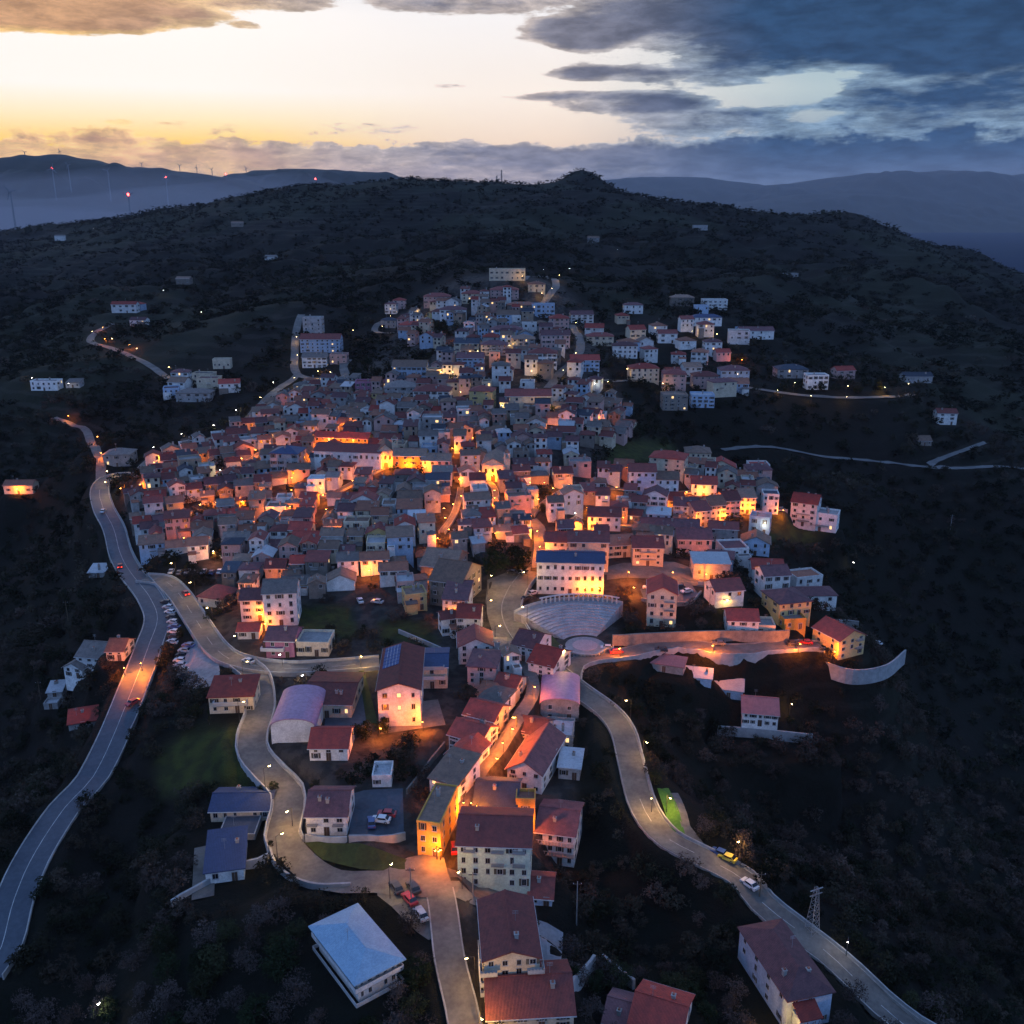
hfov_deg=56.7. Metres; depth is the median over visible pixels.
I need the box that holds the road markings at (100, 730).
[0,472,164,948]
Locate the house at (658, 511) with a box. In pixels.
[646,501,671,517]
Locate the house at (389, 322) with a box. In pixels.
[380,317,396,327]
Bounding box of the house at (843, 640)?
[811,615,867,659]
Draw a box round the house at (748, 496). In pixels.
[734,483,757,513]
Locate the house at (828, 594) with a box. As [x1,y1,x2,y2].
[790,584,838,610]
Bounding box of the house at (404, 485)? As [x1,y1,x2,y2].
[395,481,412,491]
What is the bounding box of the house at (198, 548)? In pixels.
[186,535,209,563]
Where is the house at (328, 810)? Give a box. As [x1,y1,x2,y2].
[303,786,355,835]
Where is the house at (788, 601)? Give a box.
[760,587,813,626]
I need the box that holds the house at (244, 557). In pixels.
[231,553,252,561]
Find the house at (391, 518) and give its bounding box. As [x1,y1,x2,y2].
[388,509,401,525]
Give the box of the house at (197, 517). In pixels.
[189,512,204,522]
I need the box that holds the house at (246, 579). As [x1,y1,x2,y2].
[236,573,260,603]
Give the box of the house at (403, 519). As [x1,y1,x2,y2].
[394,512,415,545]
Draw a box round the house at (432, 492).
[423,483,441,512]
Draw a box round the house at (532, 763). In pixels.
[505,722,566,794]
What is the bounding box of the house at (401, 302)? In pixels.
[392,298,406,308]
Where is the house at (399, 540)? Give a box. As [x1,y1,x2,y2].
[385,525,413,567]
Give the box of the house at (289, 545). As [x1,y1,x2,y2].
[277,534,301,558]
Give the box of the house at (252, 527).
[237,522,256,531]
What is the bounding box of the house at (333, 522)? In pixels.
[323,519,343,526]
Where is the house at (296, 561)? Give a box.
[288,552,305,574]
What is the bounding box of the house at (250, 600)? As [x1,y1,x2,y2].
[238,585,263,621]
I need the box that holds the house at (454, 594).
[441,580,473,609]
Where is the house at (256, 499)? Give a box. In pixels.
[247,490,266,520]
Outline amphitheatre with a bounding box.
[514,593,622,656]
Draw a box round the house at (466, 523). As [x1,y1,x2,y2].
[457,518,471,541]
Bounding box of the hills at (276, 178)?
[223,169,404,187]
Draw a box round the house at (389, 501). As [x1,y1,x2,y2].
[382,496,395,513]
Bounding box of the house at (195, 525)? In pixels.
[190,515,213,536]
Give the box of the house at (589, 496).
[579,482,597,505]
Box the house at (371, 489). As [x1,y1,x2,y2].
[357,486,377,492]
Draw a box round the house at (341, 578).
[326,566,356,591]
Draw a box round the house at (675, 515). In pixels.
[672,510,688,518]
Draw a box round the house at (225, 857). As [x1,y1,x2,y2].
[203,825,247,883]
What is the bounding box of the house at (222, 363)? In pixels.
[212,357,232,368]
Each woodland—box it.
[0,168,1023,789]
[0,552,1023,1023]
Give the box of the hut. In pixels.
[527,870,556,905]
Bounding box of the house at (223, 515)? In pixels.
[217,513,235,536]
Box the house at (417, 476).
[406,471,425,489]
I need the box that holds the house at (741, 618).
[722,608,760,629]
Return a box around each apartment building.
[261,577,301,630]
[268,445,306,471]
[299,333,342,352]
[301,352,329,367]
[302,314,324,332]
[355,379,385,391]
[391,359,429,377]
[413,384,452,403]
[416,782,457,857]
[423,293,451,308]
[439,304,466,320]
[455,806,533,893]
[456,352,484,368]
[469,384,495,407]
[476,889,544,1001]
[480,340,507,355]
[489,325,522,339]
[489,633,506,649]
[490,286,518,299]
[496,310,519,324]
[511,334,535,352]
[527,348,557,369]
[532,303,554,317]
[534,799,584,867]
[540,329,570,348]
[548,314,569,328]
[567,530,609,571]
[568,310,593,322]
[569,353,599,371]
[646,573,678,627]
[648,448,688,483]
[660,389,687,410]
[661,369,686,390]
[689,390,714,407]
[690,371,718,388]
[760,489,779,514]
[790,491,822,530]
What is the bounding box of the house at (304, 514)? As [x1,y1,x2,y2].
[292,507,315,521]
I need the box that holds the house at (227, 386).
[218,378,240,394]
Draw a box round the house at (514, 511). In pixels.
[510,508,524,523]
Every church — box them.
[377,434,397,468]
[481,448,510,481]
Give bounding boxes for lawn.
[305,841,411,870]
[359,671,377,725]
[535,629,559,646]
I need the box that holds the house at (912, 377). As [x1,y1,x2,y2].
[898,372,933,382]
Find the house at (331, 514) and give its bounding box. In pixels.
[321,509,337,521]
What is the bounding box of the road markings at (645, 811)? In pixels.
[143,579,902,1023]
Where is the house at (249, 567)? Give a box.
[237,562,263,580]
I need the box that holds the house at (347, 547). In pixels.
[339,538,356,551]
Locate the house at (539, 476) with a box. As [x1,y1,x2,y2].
[530,465,549,484]
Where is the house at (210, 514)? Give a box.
[202,508,226,531]
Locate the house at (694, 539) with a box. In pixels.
[674,522,713,554]
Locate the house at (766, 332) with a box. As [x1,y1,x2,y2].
[737,326,774,338]
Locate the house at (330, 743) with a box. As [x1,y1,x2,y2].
[307,726,354,760]
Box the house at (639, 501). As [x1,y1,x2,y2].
[631,494,648,516]
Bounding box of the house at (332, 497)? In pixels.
[326,491,342,505]
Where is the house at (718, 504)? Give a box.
[699,490,727,520]
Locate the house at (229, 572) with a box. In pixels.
[220,561,241,587]
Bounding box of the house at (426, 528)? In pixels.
[416,513,435,546]
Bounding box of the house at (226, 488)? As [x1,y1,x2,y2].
[217,481,233,497]
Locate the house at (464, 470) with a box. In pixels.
[457,462,476,486]
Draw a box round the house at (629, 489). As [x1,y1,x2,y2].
[623,481,637,498]
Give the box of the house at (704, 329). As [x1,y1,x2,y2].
[695,319,714,338]
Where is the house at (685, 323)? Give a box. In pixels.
[677,315,694,332]
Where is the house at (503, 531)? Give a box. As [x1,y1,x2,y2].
[494,519,514,541]
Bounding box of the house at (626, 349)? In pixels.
[611,341,637,358]
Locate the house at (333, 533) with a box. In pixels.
[319,526,347,543]
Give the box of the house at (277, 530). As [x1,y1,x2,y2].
[268,521,288,538]
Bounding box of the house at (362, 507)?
[354,500,380,523]
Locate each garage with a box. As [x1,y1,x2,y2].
[235,622,263,638]
[372,760,393,786]
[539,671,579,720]
[758,614,775,629]
[779,612,806,637]
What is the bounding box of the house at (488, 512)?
[478,506,496,532]
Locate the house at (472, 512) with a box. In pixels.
[460,506,481,518]
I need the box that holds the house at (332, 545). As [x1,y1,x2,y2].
[317,539,341,563]
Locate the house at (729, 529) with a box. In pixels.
[707,517,738,541]
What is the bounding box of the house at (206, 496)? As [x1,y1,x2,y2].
[200,488,214,502]
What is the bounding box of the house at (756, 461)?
[746,460,769,465]
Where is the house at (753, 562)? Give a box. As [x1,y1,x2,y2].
[748,558,783,582]
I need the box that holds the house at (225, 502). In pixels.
[216,493,234,513]
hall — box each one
[269,684,325,743]
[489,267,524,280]
[535,545,605,594]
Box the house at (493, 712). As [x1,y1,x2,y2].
[461,697,511,733]
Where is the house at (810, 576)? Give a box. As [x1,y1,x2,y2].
[790,567,822,585]
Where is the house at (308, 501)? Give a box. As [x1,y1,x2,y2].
[299,497,316,513]
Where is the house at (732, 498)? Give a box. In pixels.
[715,485,741,516]
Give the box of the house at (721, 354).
[713,348,731,361]
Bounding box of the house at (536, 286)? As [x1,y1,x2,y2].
[527,281,545,294]
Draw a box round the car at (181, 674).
[177,671,191,677]
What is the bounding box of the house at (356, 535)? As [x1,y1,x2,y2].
[347,523,365,551]
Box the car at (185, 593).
[181,590,189,595]
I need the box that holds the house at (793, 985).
[737,918,835,1023]
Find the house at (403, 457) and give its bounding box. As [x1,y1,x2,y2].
[392,448,429,471]
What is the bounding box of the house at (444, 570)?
[427,558,481,605]
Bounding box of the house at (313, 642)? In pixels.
[296,629,334,655]
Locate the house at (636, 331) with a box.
[625,321,646,339]
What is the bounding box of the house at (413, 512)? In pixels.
[407,509,425,535]
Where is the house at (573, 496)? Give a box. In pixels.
[559,484,584,518]
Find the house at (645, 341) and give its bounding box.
[636,336,654,346]
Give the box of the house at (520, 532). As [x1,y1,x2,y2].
[510,520,530,546]
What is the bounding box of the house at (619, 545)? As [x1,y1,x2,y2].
[608,533,632,558]
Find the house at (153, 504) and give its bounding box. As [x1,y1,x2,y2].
[142,494,163,515]
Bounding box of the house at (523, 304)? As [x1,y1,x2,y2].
[507,301,533,312]
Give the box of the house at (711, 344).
[702,338,721,356]
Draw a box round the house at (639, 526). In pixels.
[632,521,649,534]
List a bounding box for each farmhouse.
[54,235,65,240]
[65,378,83,387]
[174,387,214,401]
[175,276,192,284]
[231,221,243,226]
[264,255,277,260]
[587,236,599,242]
[692,225,707,229]
[913,435,932,445]
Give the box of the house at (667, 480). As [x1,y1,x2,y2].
[656,470,679,490]
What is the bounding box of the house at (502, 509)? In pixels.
[493,495,510,524]
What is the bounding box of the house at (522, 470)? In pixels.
[510,462,530,484]
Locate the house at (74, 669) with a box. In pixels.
[61,659,87,690]
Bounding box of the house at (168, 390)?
[163,385,179,399]
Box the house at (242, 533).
[221,528,252,552]
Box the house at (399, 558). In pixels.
[390,555,406,560]
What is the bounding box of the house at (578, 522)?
[570,516,583,529]
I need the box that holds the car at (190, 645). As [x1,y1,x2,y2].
[181,642,195,648]
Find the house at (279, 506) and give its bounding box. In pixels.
[265,501,286,515]
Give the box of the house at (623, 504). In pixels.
[610,498,628,523]
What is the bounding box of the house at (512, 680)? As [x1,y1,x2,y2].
[494,671,527,703]
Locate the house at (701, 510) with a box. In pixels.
[687,500,712,527]
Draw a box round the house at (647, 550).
[629,535,664,566]
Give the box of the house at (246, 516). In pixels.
[236,510,254,523]
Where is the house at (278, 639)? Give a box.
[260,625,301,657]
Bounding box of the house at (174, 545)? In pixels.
[165,536,187,554]
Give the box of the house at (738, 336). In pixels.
[727,329,749,344]
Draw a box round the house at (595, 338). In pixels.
[585,332,614,345]
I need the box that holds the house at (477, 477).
[469,468,485,491]
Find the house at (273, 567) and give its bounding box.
[263,558,289,577]
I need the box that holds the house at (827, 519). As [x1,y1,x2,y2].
[810,506,840,532]
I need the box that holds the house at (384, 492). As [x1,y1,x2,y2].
[376,484,392,505]
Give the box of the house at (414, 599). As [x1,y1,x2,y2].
[401,582,426,615]
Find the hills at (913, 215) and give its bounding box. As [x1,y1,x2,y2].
[734,193,1023,232]
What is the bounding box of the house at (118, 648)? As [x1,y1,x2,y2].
[104,634,135,660]
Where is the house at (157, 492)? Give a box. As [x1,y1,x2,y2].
[143,489,166,509]
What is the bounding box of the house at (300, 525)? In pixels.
[286,521,316,536]
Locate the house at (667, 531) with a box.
[654,524,674,554]
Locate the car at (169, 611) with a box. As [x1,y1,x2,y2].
[164,609,174,613]
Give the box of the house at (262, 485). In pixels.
[258,477,271,489]
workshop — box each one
[307,671,364,718]
[689,551,731,579]
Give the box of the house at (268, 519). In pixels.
[256,508,279,532]
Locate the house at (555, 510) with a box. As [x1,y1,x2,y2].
[545,493,564,521]
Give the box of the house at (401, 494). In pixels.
[396,490,424,508]
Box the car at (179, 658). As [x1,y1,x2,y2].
[173,656,184,662]
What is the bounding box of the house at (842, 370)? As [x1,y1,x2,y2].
[830,365,856,378]
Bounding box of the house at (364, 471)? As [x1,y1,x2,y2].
[353,467,372,482]
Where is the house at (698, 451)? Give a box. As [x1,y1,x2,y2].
[684,445,711,456]
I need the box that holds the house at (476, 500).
[462,486,491,509]
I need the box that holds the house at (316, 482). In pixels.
[306,474,326,493]
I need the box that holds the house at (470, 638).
[456,623,494,663]
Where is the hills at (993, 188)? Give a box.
[603,170,1023,210]
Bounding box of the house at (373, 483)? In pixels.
[365,479,378,489]
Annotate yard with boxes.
[192,846,214,899]
[324,692,370,726]
[349,788,403,834]
[380,699,444,733]
[446,867,498,904]
[537,920,562,959]
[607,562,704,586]
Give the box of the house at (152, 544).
[137,532,164,564]
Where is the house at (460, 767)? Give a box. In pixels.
[427,746,481,802]
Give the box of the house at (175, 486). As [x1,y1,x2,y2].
[166,478,186,503]
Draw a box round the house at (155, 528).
[148,523,162,534]
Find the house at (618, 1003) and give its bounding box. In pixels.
[601,987,633,1023]
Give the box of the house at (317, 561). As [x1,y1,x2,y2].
[303,550,331,575]
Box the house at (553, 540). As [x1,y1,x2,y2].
[544,531,567,549]
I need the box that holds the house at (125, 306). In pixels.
[110,301,139,312]
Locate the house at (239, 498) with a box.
[235,494,246,507]
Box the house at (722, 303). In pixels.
[701,298,727,309]
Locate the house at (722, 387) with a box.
[706,377,737,397]
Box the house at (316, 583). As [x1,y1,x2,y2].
[306,573,326,598]
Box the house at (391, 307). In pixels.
[385,301,397,313]
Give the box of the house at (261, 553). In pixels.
[251,544,277,571]
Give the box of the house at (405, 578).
[396,570,413,603]
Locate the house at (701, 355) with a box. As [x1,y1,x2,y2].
[691,345,709,365]
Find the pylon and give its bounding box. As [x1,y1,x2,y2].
[804,886,822,936]
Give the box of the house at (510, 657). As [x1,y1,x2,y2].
[498,643,521,674]
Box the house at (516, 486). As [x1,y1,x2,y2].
[504,481,522,491]
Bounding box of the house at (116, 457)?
[101,443,137,466]
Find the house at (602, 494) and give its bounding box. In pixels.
[595,485,610,505]
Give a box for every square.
[377,855,430,939]
[485,567,530,602]
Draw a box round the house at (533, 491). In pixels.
[526,482,537,508]
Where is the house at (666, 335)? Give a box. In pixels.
[656,329,677,343]
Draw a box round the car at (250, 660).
[241,657,255,664]
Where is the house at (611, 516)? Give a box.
[587,506,621,530]
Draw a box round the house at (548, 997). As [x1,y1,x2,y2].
[484,959,576,1023]
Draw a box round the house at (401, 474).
[393,463,418,489]
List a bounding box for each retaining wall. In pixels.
[170,852,268,906]
[269,847,350,889]
[612,630,789,646]
[641,590,701,605]
[717,725,812,742]
[826,650,905,684]
[837,619,858,627]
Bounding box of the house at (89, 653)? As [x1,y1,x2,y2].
[73,635,107,670]
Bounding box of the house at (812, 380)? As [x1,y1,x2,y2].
[803,372,828,389]
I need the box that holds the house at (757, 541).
[740,528,770,556]
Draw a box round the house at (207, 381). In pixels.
[196,375,221,388]
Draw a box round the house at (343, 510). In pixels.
[336,501,356,526]
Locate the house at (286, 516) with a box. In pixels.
[280,504,295,523]
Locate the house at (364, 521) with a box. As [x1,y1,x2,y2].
[343,515,371,538]
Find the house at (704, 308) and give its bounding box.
[693,304,708,313]
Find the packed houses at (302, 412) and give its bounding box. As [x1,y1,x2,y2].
[122,285,779,505]
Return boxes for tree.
[10,987,34,1011]
[22,997,62,1023]
[24,226,31,232]
[36,225,42,230]
[55,1000,86,1023]
[71,971,95,997]
[82,994,107,1017]
[90,995,120,1023]
[94,974,115,992]
[116,948,148,971]
[126,1009,152,1023]
[128,980,151,1009]
[146,921,179,954]
[149,979,184,1018]
[152,952,180,984]
[161,1008,191,1023]
[176,627,183,637]
[178,998,219,1023]
[185,942,219,976]
[186,965,218,1000]
[191,917,219,947]
[194,202,202,209]
[197,943,233,977]
[214,915,241,945]
[217,985,247,1012]
[229,946,262,974]
[234,992,274,1023]
[240,921,264,951]
[242,902,270,927]
[257,948,294,983]
[260,992,293,1023]
[261,930,287,953]
[262,934,301,970]
[265,895,295,926]
[268,780,278,789]
[270,936,302,959]
[278,966,314,1008]
[283,918,307,940]
[293,1016,322,1023]
[304,1007,328,1023]
[315,910,333,922]
[340,635,352,644]
[350,368,364,377]
[350,719,372,740]
[360,357,376,371]
[360,624,368,632]
[370,367,384,377]
[373,716,390,733]
[380,1007,408,1023]
[383,977,409,1009]
[385,364,391,371]
[393,1005,420,1023]
[396,954,426,980]
[397,905,426,936]
[397,990,430,1021]
[400,961,432,993]
[409,950,435,975]
[414,326,422,334]
[416,1014,437,1023]
[424,352,431,359]
[428,318,438,331]
[436,319,449,331]
[480,547,510,575]
[501,544,531,573]
[537,503,545,512]
[558,932,585,959]
[569,959,590,986]
[570,965,580,977]
[577,993,606,1022]
[580,954,603,972]
[584,968,604,996]
[600,960,625,987]
[604,957,634,990]
[632,965,648,986]
[633,424,644,437]
[643,735,663,752]
[647,770,663,784]
[658,436,668,446]
[658,970,689,991]
[658,976,685,988]
[675,978,707,1005]
[686,964,708,996]
[694,813,714,832]
[696,999,721,1023]
[706,969,728,993]
[715,994,739,1020]
[722,1001,751,1023]
[726,973,749,1000]
[728,828,759,864]
[740,1014,756,1023]
[818,382,825,390]
[828,1008,857,1023]
[839,978,868,1002]
[853,384,863,391]
[874,379,882,387]
[874,1015,900,1023]
[902,989,921,1008]
[918,990,947,1016]
[923,991,949,1023]
[931,1013,955,1023]
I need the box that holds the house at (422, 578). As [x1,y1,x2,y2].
[413,573,427,592]
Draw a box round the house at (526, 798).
[516,788,535,830]
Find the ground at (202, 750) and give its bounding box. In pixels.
[0,170,1023,1023]
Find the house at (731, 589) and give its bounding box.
[703,577,745,607]
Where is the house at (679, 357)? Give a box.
[670,347,686,364]
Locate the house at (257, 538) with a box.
[247,529,268,553]
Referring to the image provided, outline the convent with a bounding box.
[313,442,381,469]
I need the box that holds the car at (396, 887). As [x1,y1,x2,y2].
[388,879,403,895]
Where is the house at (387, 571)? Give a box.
[378,555,408,590]
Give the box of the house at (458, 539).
[448,526,468,551]
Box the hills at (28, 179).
[0,154,274,229]
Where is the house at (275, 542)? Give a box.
[268,538,280,557]
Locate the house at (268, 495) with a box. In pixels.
[266,490,272,502]
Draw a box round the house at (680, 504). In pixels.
[673,496,698,514]
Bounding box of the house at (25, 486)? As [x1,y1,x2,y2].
[2,478,39,493]
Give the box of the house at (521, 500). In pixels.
[504,490,531,512]
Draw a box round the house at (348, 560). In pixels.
[336,551,358,575]
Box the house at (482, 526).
[471,518,492,541]
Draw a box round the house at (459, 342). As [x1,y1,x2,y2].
[453,337,481,353]
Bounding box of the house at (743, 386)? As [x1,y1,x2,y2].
[728,377,749,395]
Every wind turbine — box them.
[4,185,16,228]
[48,163,56,199]
[65,162,71,191]
[102,167,111,200]
[122,192,132,215]
[162,176,168,206]
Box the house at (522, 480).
[515,475,526,489]
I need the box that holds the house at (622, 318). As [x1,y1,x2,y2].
[614,312,629,324]
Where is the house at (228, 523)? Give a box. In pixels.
[218,516,239,541]
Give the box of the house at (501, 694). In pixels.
[477,685,517,711]
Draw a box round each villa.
[308,903,405,1007]
[627,359,659,384]
[716,364,750,377]
[772,364,809,377]
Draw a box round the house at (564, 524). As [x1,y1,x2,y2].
[554,514,575,530]
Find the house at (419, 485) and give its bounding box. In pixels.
[413,479,435,489]
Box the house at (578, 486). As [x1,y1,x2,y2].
[562,482,583,491]
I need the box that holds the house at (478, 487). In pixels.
[470,483,487,491]
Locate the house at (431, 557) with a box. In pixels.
[419,546,467,584]
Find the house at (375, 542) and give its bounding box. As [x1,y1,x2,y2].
[366,535,385,550]
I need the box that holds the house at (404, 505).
[396,498,422,513]
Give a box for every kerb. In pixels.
[0,472,164,979]
[147,575,378,663]
[200,468,384,505]
[237,662,304,846]
[426,887,481,1023]
[438,487,463,533]
[485,481,498,504]
[501,574,927,1023]
[531,487,691,517]
[571,639,817,680]
[620,506,787,527]
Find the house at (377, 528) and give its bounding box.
[364,521,389,547]
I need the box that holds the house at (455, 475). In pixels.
[452,465,459,482]
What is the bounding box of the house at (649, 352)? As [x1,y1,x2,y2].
[639,345,657,362]
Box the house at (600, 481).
[590,472,606,486]
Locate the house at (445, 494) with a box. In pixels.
[441,486,450,501]
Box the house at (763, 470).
[743,458,772,479]
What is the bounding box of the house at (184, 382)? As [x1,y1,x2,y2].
[166,376,192,389]
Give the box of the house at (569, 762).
[557,746,584,780]
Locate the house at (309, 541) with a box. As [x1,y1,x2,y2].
[299,532,321,554]
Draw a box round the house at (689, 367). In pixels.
[680,362,702,376]
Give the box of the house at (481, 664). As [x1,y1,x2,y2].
[465,648,501,688]
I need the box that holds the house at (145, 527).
[139,520,158,534]
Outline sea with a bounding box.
[903,233,1023,272]
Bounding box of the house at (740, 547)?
[715,539,751,568]
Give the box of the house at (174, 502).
[164,495,183,509]
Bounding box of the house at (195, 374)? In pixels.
[192,369,216,384]
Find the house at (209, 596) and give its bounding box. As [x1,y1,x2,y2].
[196,584,238,608]
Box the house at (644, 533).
[636,531,655,534]
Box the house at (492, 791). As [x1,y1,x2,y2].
[472,776,522,806]
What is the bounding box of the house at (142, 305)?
[139,302,146,310]
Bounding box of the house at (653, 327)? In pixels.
[648,321,667,334]
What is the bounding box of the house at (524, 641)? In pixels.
[510,627,551,661]
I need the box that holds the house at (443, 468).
[432,465,452,485]
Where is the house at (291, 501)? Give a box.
[285,496,299,509]
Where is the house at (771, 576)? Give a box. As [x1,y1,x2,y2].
[753,560,791,597]
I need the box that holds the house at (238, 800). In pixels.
[207,785,276,821]
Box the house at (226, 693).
[206,674,260,713]
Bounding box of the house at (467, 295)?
[461,290,479,303]
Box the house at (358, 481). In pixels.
[352,476,367,490]
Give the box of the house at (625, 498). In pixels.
[617,496,631,507]
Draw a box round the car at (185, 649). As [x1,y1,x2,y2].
[177,647,189,652]
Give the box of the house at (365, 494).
[349,489,379,502]
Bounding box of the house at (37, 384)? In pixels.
[30,377,63,390]
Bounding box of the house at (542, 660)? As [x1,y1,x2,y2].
[526,643,572,680]
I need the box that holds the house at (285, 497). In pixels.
[276,492,292,501]
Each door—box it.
[117,654,121,660]
[231,871,237,880]
[235,706,239,712]
[285,651,289,657]
[314,649,318,655]
[324,710,329,717]
[324,827,329,834]
[326,753,331,760]
[430,681,434,687]
[432,848,437,855]
[543,897,548,905]
[557,857,561,865]
[572,772,576,779]
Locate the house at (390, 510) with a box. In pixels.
[382,506,391,514]
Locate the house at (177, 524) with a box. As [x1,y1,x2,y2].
[163,508,190,539]
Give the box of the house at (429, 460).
[420,453,452,472]
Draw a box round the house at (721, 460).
[716,456,736,468]
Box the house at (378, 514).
[370,501,389,524]
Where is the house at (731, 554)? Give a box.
[707,547,734,573]
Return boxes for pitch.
[657,788,684,833]
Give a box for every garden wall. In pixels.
[305,834,346,842]
[349,832,405,842]
[398,629,439,646]
[406,741,445,793]
[573,954,595,991]
[601,954,635,989]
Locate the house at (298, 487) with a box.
[293,482,306,496]
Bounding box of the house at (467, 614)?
[455,600,483,628]
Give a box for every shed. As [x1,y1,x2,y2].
[43,697,61,709]
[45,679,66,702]
[66,704,98,730]
[87,563,107,577]
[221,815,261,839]
[650,654,687,674]
[686,664,713,687]
[714,678,744,699]
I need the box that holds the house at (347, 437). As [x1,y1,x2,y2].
[314,431,373,443]
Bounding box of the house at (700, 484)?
[690,475,717,496]
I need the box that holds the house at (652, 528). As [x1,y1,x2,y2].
[649,521,666,531]
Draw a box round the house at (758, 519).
[748,510,771,534]
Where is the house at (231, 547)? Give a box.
[220,531,245,564]
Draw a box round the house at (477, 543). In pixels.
[469,535,485,556]
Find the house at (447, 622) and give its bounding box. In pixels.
[436,609,459,638]
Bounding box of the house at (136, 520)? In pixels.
[132,515,151,544]
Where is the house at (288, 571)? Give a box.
[281,563,301,574]
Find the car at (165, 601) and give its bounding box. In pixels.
[160,599,170,603]
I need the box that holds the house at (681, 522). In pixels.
[640,516,699,536]
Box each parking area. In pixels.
[177,641,219,688]
[640,580,697,601]
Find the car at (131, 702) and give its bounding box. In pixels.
[124,697,140,706]
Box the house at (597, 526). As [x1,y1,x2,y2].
[592,519,608,530]
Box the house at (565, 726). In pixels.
[547,716,574,746]
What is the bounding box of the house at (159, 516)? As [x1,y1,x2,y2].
[151,512,164,528]
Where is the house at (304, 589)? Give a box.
[281,574,311,595]
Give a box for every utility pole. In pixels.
[405,867,414,897]
[468,872,476,896]
[573,881,581,925]
[757,872,765,896]
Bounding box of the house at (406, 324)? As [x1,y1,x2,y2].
[399,321,417,326]
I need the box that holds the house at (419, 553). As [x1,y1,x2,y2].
[415,544,425,570]
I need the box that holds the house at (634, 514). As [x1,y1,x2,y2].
[628,507,643,523]
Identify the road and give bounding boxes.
[0,472,169,977]
[51,417,106,489]
[86,323,169,378]
[137,374,300,469]
[141,575,378,671]
[208,468,382,502]
[236,669,446,896]
[290,314,340,377]
[339,359,351,379]
[371,321,392,332]
[419,857,478,1023]
[420,661,539,858]
[440,487,462,532]
[486,480,497,510]
[487,581,512,643]
[502,571,919,1023]
[525,276,559,302]
[531,486,690,515]
[531,518,545,567]
[543,325,584,387]
[567,640,821,675]
[604,379,914,398]
[604,568,691,576]
[620,508,785,526]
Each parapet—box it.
[109,474,171,728]
[135,580,378,676]
[148,572,378,662]
[230,665,271,851]
[254,658,306,841]
[521,575,935,1023]
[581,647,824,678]
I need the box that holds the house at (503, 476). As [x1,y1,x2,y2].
[496,470,515,492]
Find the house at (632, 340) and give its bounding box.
[616,335,639,351]
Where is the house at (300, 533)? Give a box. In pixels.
[292,528,319,537]
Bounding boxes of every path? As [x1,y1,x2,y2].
[670,793,702,842]
[720,445,1023,468]
[926,441,986,466]
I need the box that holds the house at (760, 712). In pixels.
[741,689,779,730]
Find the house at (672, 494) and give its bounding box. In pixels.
[668,486,684,511]
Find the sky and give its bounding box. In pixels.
[0,0,1023,184]
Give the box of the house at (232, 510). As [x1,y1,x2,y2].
[227,507,248,513]
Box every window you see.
[212,873,218,879]
[244,706,252,709]
[260,812,268,817]
[275,594,283,598]
[276,611,284,614]
[296,648,304,651]
[301,544,307,548]
[305,647,311,652]
[311,753,320,758]
[321,648,327,652]
[332,709,340,713]
[337,828,343,832]
[373,780,380,784]
[382,693,387,698]
[382,704,388,710]
[411,703,415,709]
[419,822,426,830]
[420,835,425,841]
[431,590,438,594]
[432,826,436,831]
[432,837,436,842]
[439,680,445,684]
[442,628,449,632]
[461,868,466,873]
[473,857,478,863]
[473,868,477,873]
[485,848,490,853]
[485,858,489,863]
[488,961,493,967]
[494,869,505,874]
[502,960,507,966]
[506,849,517,853]
[509,869,514,875]
[509,880,514,885]
[512,656,518,660]
[516,968,521,973]
[519,879,528,886]
[521,870,526,875]
[526,958,539,964]
[544,576,551,579]
[556,847,563,851]
[557,836,562,841]
[559,770,567,775]
[648,603,656,607]
[752,973,756,983]
[765,584,771,588]
[776,1010,781,1020]
[782,583,788,587]
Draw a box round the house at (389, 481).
[378,475,395,496]
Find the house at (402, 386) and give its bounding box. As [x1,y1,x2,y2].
[383,379,415,396]
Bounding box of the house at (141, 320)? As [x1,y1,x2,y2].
[129,317,149,325]
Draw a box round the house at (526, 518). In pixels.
[512,513,531,537]
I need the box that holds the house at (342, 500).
[334,497,350,509]
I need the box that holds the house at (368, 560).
[359,548,389,576]
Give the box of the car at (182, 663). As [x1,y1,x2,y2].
[173,661,186,667]
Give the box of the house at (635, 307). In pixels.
[623,302,642,313]
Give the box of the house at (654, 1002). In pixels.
[627,979,695,1023]
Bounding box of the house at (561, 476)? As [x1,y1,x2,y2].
[550,466,573,488]
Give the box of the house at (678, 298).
[669,294,694,305]
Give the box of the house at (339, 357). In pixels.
[329,351,348,364]
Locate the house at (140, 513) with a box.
[129,508,144,535]
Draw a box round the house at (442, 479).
[425,470,450,488]
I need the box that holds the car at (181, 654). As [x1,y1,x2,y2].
[174,652,185,657]
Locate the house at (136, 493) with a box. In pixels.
[128,485,147,511]
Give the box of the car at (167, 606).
[162,604,172,608]
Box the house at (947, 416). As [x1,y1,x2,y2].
[932,407,958,424]
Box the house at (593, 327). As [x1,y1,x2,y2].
[584,323,604,333]
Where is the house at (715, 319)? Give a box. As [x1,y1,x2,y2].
[693,314,722,325]
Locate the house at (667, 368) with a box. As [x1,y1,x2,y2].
[661,366,681,377]
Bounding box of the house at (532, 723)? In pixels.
[521,714,555,739]
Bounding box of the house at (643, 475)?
[627,461,656,494]
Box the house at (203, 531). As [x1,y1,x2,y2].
[193,526,213,547]
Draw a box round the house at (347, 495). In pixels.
[341,491,356,498]
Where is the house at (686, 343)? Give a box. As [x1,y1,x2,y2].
[675,336,696,349]
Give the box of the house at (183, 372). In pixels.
[170,368,191,378]
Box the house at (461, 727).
[446,716,499,748]
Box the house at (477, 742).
[443,732,491,763]
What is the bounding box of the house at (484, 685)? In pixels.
[475,675,498,696]
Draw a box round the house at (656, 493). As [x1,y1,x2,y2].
[642,483,669,506]

